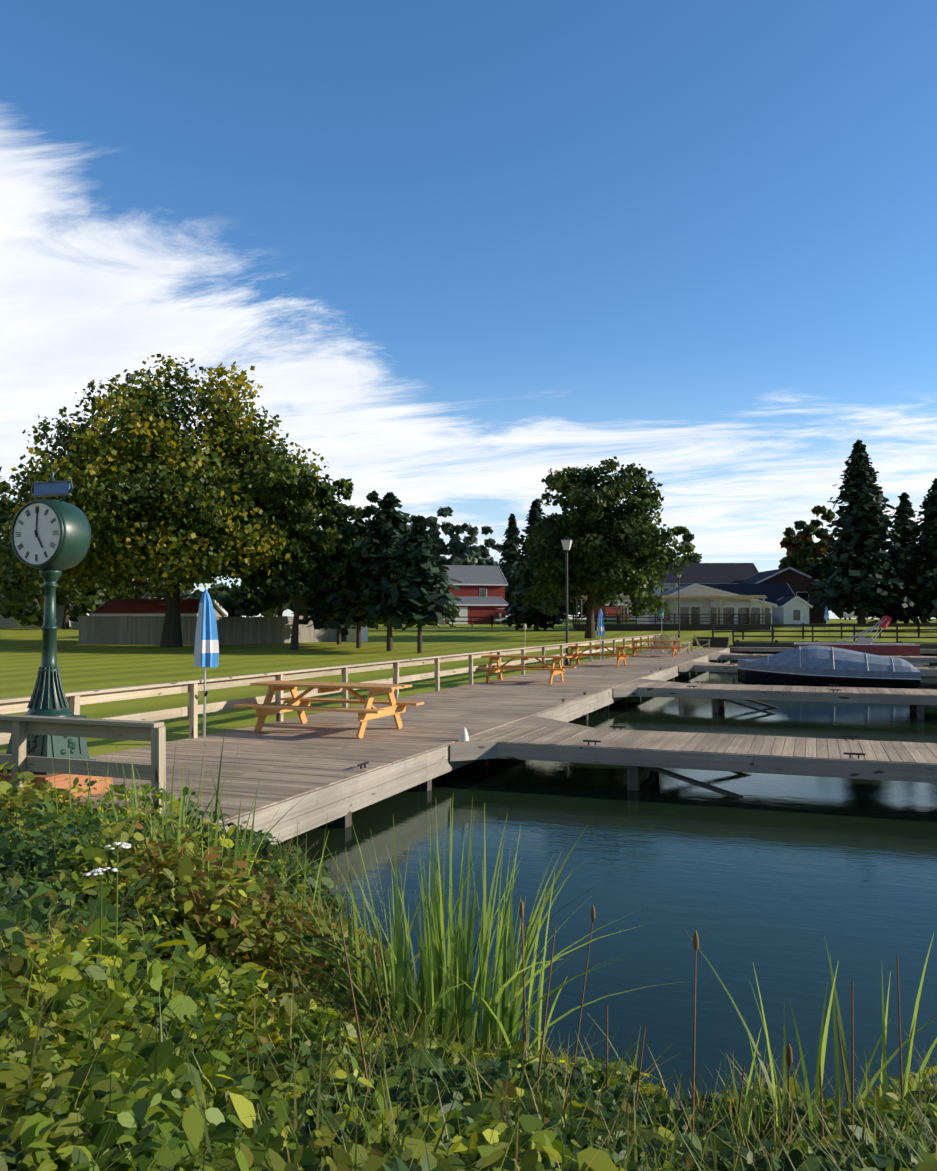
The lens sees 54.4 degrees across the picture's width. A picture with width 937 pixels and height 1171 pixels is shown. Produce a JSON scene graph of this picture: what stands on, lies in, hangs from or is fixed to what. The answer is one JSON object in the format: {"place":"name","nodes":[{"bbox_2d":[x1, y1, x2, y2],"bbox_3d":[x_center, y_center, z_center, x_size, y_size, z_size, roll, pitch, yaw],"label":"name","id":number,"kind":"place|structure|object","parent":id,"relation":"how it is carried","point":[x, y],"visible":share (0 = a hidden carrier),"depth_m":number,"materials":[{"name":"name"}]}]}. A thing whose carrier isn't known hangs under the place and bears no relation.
{"place":"outdoors","nodes":[
{"label":"outdoors","id":0,"kind":"place"},
{"bbox_2d":[194,588,218,737],"bbox_3d":[-4.040,1.239,14.059,0.365,2.400,0.337,1,-2,-14],"label":"closed umbrella","id":1,"kind":"object","parent":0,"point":[206,651],"visible":1,"depth_m":13.99,"materials":[{"name":"fabric"}]},
{"bbox_2d":[0,619,936,1019],"bbox_3d":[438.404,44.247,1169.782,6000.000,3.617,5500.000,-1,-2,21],"label":"lawn terrain","id":2,"kind":"structure","parent":0,"point":[88,667],"depth_m":41.97,"materials":[{"name":"green plant"}]},
{"bbox_2d":[0,466,43,628],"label":"tree","id":3,"kind":"object","parent":2,"relation":"on","point":[34,617],"visible":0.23,"depth_m":68.59,"materials":[{"name":"green plant"}]},
{"bbox_2d":[0,471,112,801],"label":"post clock","id":4,"kind":"object","parent":2,"relation":"on","point":[50,539],"visible":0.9,"depth_m":9.42,"materials":[{"name":"green paint"}]},
{"bbox_2d":[0,566,138,628],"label":"tree","id":5,"kind":"object","parent":2,"relation":"on","point":[93,599],"visible":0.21,"depth_m":84.00,"materials":[{"name":"green plant"}]},
{"bbox_2d":[0,592,227,628],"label":"shed","id":6,"kind":"structure","parent":2,"relation":"on","point":[136,607],"depth_m":61.78,"materials":[{"name":"red"}]},
{"bbox_2d":[121,589,152,598],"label":"tree line","id":7,"kind":"object","parent":2,"relation":"on","point":[144,596],"visible":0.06,"depth_m":224.93,"materials":[{"name":"green plant"}]},
{"bbox_2d":[130,580,191,598],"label":"tree line","id":8,"kind":"object","parent":2,"relation":"on","point":[182,596],"visible":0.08,"depth_m":229.88,"materials":[{"name":"green plant"}]},
{"bbox_2d":[0,353,342,646],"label":"tree","id":9,"kind":"object","parent":2,"relation":"on","point":[155,501],"visible":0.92,"depth_m":52.42,"materials":[{"name":"green plant"}]},
{"bbox_2d":[187,583,234,600],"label":"tree","id":10,"kind":"object","parent":2,"relation":"on","point":[220,590],"visible":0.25,"depth_m":195.76,"materials":[{"name":"green plant"}]},
{"bbox_2d":[216,581,257,616],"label":"tree","id":11,"kind":"object","parent":2,"relation":"on","point":[228,605],"visible":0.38,"depth_m":192.34,"materials":[{"name":"green plant"}]},
{"bbox_2d":[228,582,293,616],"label":"tree line","id":12,"kind":"object","parent":2,"relation":"on","point":[232,595],"visible":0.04,"depth_m":189.00,"materials":[{"name":"green plant"}]},
{"bbox_2d":[237,583,311,616],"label":"tree","id":13,"kind":"object","parent":2,"relation":"on","point":[264,602],"visible":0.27,"depth_m":96.59,"materials":[{"name":"green plant"}]},
{"bbox_2d":[240,470,370,649],"bbox_3d":[-9.310,-1.336,53.729,7.439,10.927,7.355,-1,-2,21],"label":"small tree","id":14,"kind":"object","parent":2,"relation":"on","point":[326,566],"visible":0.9,"depth_m":52.58,"materials":[{"name":"green plant"}]},
{"bbox_2d":[289,513,341,615],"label":"tree","id":15,"kind":"object","parent":2,"relation":"on","point":[303,605],"visible":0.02,"depth_m":86.82,"materials":[{"name":"green plant"}]},
{"bbox_2d":[299,545,377,644],"bbox_3d":[-8.410,0.628,61.291,6.135,7.281,5.452,0,-2,-11],"label":"pine tree","id":16,"kind":"object","parent":2,"relation":"on","point":[303,621],"depth_m":60.82,"materials":[{"name":"green plant"}]},
{"bbox_2d":[299,517,406,647],"bbox_3d":[-6.547,-0.042,56.651,8.143,8.434,8.331,-1,-2,21],"label":"pine tree","id":17,"kind":"object","parent":2,"relation":"on","point":[327,620],"visible":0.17,"depth_m":55.13,"materials":[{"name":"green plant"}]},
{"bbox_2d":[355,490,406,627],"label":"tree","id":18,"kind":"object","parent":2,"relation":"on","point":[372,497],"visible":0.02,"depth_m":93.93,"materials":[{"name":"green plant"}]},
{"bbox_2d":[324,492,462,650],"bbox_3d":[-4.425,-0.695,52.656,7.497,9.546,8.438,-1,-2,21],"label":"pine tree","id":19,"kind":"object","parent":2,"relation":"on","point":[390,527],"visible":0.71,"depth_m":51.76,"materials":[{"name":"green plant"}]},
{"bbox_2d":[367,515,461,652],"bbox_3d":[-2.936,0.060,49.969,5.256,7.897,5.294,-1,-2,21],"label":"pine tree","id":20,"kind":"object","parent":2,"relation":"on","point":[420,594],"visible":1,"depth_m":49.05,"materials":[{"name":"green plant"}]},
{"bbox_2d":[410,515,446,560],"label":"tree","id":21,"kind":"object","parent":2,"relation":"on","point":[431,521],"visible":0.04,"depth_m":163.46,"materials":[{"name":"green plant"}]},
{"bbox_2d":[429,506,487,565],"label":"tree","id":22,"kind":"object","parent":2,"relation":"on","point":[460,552],"visible":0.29,"depth_m":158.34,"materials":[{"name":"green plant"}]},
{"bbox_2d":[0,761,936,1170],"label":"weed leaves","id":23,"kind":"object","parent":2,"relation":"on","point":[60,1053],"visible":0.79,"depth_m":3.20,"materials":[{"name":"green plant"}]},
{"bbox_2d":[0,730,936,1149],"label":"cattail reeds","id":24,"kind":"object","parent":2,"relation":"on","point":[444,984],"visible":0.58,"depth_m":4.44,"materials":[{"name":"green plant"}]},
{"bbox_2d":[0,779,936,1170],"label":"shrubs","id":25,"kind":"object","parent":2,"relation":"on","point":[860,1155],"depth_m":3.02,"materials":[{"name":"green plant"}]},
{"bbox_2d":[474,526,502,565],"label":"tree","id":26,"kind":"object","parent":2,"relation":"on","point":[484,550],"visible":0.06,"depth_m":169.29,"materials":[{"name":"green plant"}]},
{"bbox_2d":[83,842,903,1145],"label":"cattails","id":27,"kind":"object","parent":2,"relation":"on","point":[789,1058],"visible":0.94,"depth_m":3.42,"materials":[{"name":"brown plant"}]},
{"bbox_2d":[65,647,936,844],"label":"boardwalk docks","id":28,"kind":"object","parent":2,"relation":"on","point":[318,757],"visible":0.79,"depth_m":13.24,"materials":[{"name":"grey wood"}]},
{"bbox_2d":[233,680,423,737],"bbox_3d":[-2.265,2.008,14.920,2.662,0.796,1.704,-1,-2,21],"label":"picnic table","id":29,"kind":"object","parent":28,"relation":"on","point":[300,703],"visible":0.96,"depth_m":14.76,"materials":[{"name":"brown wood"}]},
{"bbox_2d":[0,634,660,813],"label":"walk railing","id":30,"kind":"object","parent":28,"relation":"attached to","point":[144,726],"visible":0.73,"depth_m":12.36,"materials":[{"name":"brown wood"}]},
{"bbox_2d":[476,655,575,684],"bbox_3d":[1.626,2.418,26.164,2.648,0.796,1.681,-1,-2,21],"label":"picnic table","id":31,"kind":"object","parent":28,"relation":"on","point":[498,667],"visible":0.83,"depth_m":25.96,"materials":[{"name":"brown wood"}]},
{"bbox_2d":[565,646,634,666],"bbox_3d":[5.007,2.753,35.357,2.648,0.796,1.681,-1,-2,21],"label":"picnic table","id":32,"kind":"object","parent":28,"relation":"on","point":[577,656],"visible":0.9,"depth_m":35.11,"materials":[{"name":"brown wood"}]},
{"bbox_2d":[597,608,603,659],"bbox_3d":[5.810,2.196,40.058,0.367,2.380,0.401,-1,-2,21],"label":"closed umbrella","id":33,"kind":"object","parent":28,"relation":"on","point":[600,626],"visible":0.98,"depth_m":39.98,"materials":[{"name":"fabric"}]},
{"bbox_2d":[357,624,935,768],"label":"dock cleats","id":34,"kind":"object","parent":28,"relation":"on","point":[464,736],"visible":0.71,"depth_m":13.65,"materials":[{"name":"black metal"}]},
{"bbox_2d":[628,640,683,656],"bbox_3d":[9.017,3.071,44.097,2.675,0.797,1.726,-1,-2,21],"label":"picnic table","id":35,"kind":"object","parent":28,"relation":"on","point":[673,648],"visible":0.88,"depth_m":43.88,"materials":[{"name":"brown wood"}]},
{"bbox_2d":[650,634,665,652],"bbox_3d":[10.171,3.125,49.114,0.869,0.984,1.007,0,-2,6],"label":"adirondack chair","id":36,"kind":"object","parent":28,"relation":"on","point":[657,645],"visible":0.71,"depth_m":48.82,"materials":[{"name":"brown wood"}]},
{"bbox_2d":[654,633,669,649],"bbox_3d":[11.237,3.258,52.772,0.869,0.984,1.007,0,-2,1],"label":"adirondack chair","id":37,"kind":"object","parent":28,"relation":"on","point":[665,635],"visible":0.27,"depth_m":52.44,"materials":[{"name":"brown wood"}]},
{"bbox_2d":[667,635,689,653],"bbox_3d":[10.996,3.070,47.626,1.007,0.984,0.869,2,-3,-39],"label":"adirondack chair","id":38,"kind":"object","parent":28,"relation":"on","point":[675,638],"visible":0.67,"depth_m":47.48,"materials":[{"name":"brown wood"}]},
{"bbox_2d":[673,634,692,650],"bbox_3d":[12.062,3.204,51.284,1.007,0.984,0.869,0,-2,-9],"label":"adirondack chair","id":39,"kind":"object","parent":28,"relation":"on","point":[691,644],"visible":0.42,"depth_m":51.04,"materials":[{"name":"brown wood"}]},
{"bbox_2d":[694,634,709,649],"bbox_3d":[13.851,3.304,54.026,1.007,0.984,0.869,0,-2,11],"label":"adirondack chair","id":40,"kind":"object","parent":28,"relation":"on","point":[696,639],"visible":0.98,"depth_m":53.83,"materials":[{"name":"grey wood"}]},
{"bbox_2d":[494,608,510,623],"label":"golf cart","id":41,"kind":"object","parent":2,"relation":"on","point":[499,614],"visible":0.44,"depth_m":107.20,"materials":[{"name":"white paint"}]},
{"bbox_2d":[79,615,936,644],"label":"fence boards and rails","id":42,"kind":"object","parent":2,"relation":"on","point":[148,630],"visible":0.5,"depth_m":60.63,"materials":[{"name":"grey wood"}]},
{"bbox_2d":[497,513,524,614],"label":"spruce tree","id":43,"kind":"object","parent":2,"relation":"on","point":[510,548],"visible":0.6,"depth_m":134.24,"materials":[{"name":"green plant"}]},
{"bbox_2d":[406,565,629,623],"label":"red barn","id":44,"kind":"structure","parent":2,"relation":"on","point":[480,592],"depth_m":113.75,"materials":[{"name":"red wood"}]},
{"bbox_2d":[497,498,569,630],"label":"spruce tree","id":45,"kind":"object","parent":2,"relation":"on","point":[529,616],"visible":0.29,"depth_m":87.36,"materials":[{"name":"green plant"}]},
{"bbox_2d":[560,535,573,665],"bbox_3d":[4.057,0.627,37.587,0.480,5.436,0.480,-1,-2,21],"label":"lamp post","id":46,"kind":"object","parent":2,"relation":"on","point":[566,542],"visible":0.92,"depth_m":37.53,"materials":[{"name":"black metal"}]},
{"bbox_2d":[215,988,936,1170],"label":"vine leaves","id":47,"kind":"object","parent":2,"relation":"on","point":[927,1166],"visible":0.08,"depth_m":2.43,"materials":[{"name":"green plant"}]},
{"bbox_2d":[568,592,587,615],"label":"tree","id":48,"kind":"object","parent":2,"relation":"on","point":[573,609],"visible":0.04,"depth_m":240.86,"materials":[{"name":"green plant"}]},
{"bbox_2d":[578,592,613,615],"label":"tree line","id":49,"kind":"object","parent":2,"relation":"on","point":[584,608],"depth_m":245.88,"materials":[{"name":"green plant"}]},
{"bbox_2d":[509,456,689,638],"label":"dark tree","id":50,"kind":"object","parent":2,"relation":"on","point":[617,547],"visible":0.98,"depth_m":68.07,"materials":[{"name":"green plant"}]},
{"bbox_2d":[659,608,663,624],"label":"closed umbrella","id":51,"kind":"object","parent":2,"relation":"on","point":[661,613],"visible":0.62,"depth_m":68.37,"materials":[{"name":"fabric"}]},
{"bbox_2d":[676,572,680,637],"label":"lamp post","id":52,"kind":"object","parent":2,"relation":"on","point":[678,577],"visible":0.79,"depth_m":71.30,"materials":[{"name":"black metal"}]},
{"bbox_2d":[659,526,701,562],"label":"tree","id":53,"kind":"object","parent":2,"relation":"on","point":[688,546],"visible":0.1,"depth_m":145.50,"materials":[{"name":"green plant"}]},
{"bbox_2d":[573,563,825,630],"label":"house","id":54,"kind":"structure","parent":2,"relation":"on","point":[729,593],"depth_m":93.76,"materials":[{"name":"white"}]},
{"bbox_2d":[692,637,728,647],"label":"steps to patio","id":55,"kind":"structure","parent":2,"relation":"on","point":[719,642],"depth_m":58.27,"materials":[{"name":"grey wood"}]},
{"bbox_2d":[778,505,835,580],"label":"autumn tree","id":56,"kind":"object","parent":2,"relation":"on","point":[801,552],"visible":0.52,"depth_m":109.72,"materials":[{"name":"green plant"}]},
{"bbox_2d":[824,606,828,629],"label":"closed umbrella","id":57,"kind":"object","parent":2,"relation":"on","point":[826,615],"visible":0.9,"depth_m":76.22,"materials":[{"name":"fabric"}]},
{"bbox_2d":[730,625,936,655],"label":"fence","id":58,"kind":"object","parent":2,"relation":"on","point":[754,647],"depth_m":57.69,"materials":[{"name":"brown wood"}]},
{"bbox_2d":[827,600,854,618],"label":"tree","id":59,"kind":"object","parent":2,"relation":"on","point":[839,614],"visible":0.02,"depth_m":186.66,"materials":[{"name":"green plant"}]},
{"bbox_2d":[804,439,925,623],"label":"tall spruce tree","id":60,"kind":"object","parent":2,"relation":"on","point":[861,579],"visible":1,"depth_m":95.03,"materials":[{"name":"green plant"}]},
{"bbox_2d":[853,492,931,622],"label":"spruce tree","id":61,"kind":"object","parent":2,"relation":"on","point":[904,512],"visible":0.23,"depth_m":100.41,"materials":[{"name":"green plant"}]},
{"bbox_2d":[888,478,936,622],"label":"spruce tree","id":62,"kind":"object","parent":2,"relation":"on","point":[925,576],"visible":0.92,"depth_m":95.50,"materials":[{"name":"green plant"}]},
{"bbox_2d":[0,0,936,618],"label":"sky","id":63,"kind":"structure","parent":0,"point":[462,253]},
{"bbox_2d":[274,660,936,1114],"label":"water","id":64,"kind":"structure","parent":0,"point":[772,878],"depth_m":8.35,"materials":[{"name":"blue liquid"}]},
{"bbox_2d":[737,645,920,688],"bbox_3d":[12.853,3.018,32.890,6.044,1.715,2.505,-1,-2,21],"label":"covered boat","id":65,"kind":"object","parent":64,"relation":"on","point":[816,665],"visible":0.9,"depth_m":31.96,"materials":[{"name":"fabric"}]},
{"bbox_2d":[794,615,928,666],"bbox_3d":[19.840,2.938,47.263,7.000,2.782,2.570,-1,-2,21],"label":"pontoon boat","id":66,"kind":"object","parent":64,"relation":"on","point":[866,645],"visible":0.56,"depth_m":45.74,"materials":[{"name":"metal"}]},
{"bbox_2d":[603,607,618,619],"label":"golf cart","id":67,"kind":"object","parent":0,"point":[607,615],"visible":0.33,"depth_m":116.01,"materials":[{"name":"white paint"}]},
{"bbox_2d":[843,607,856,619],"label":"parked white van","id":68,"kind":"object","parent":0,"point":[849,616],"visible":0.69,"depth_m":137.09,"materials":[{"name":"white paint"}]}
]}

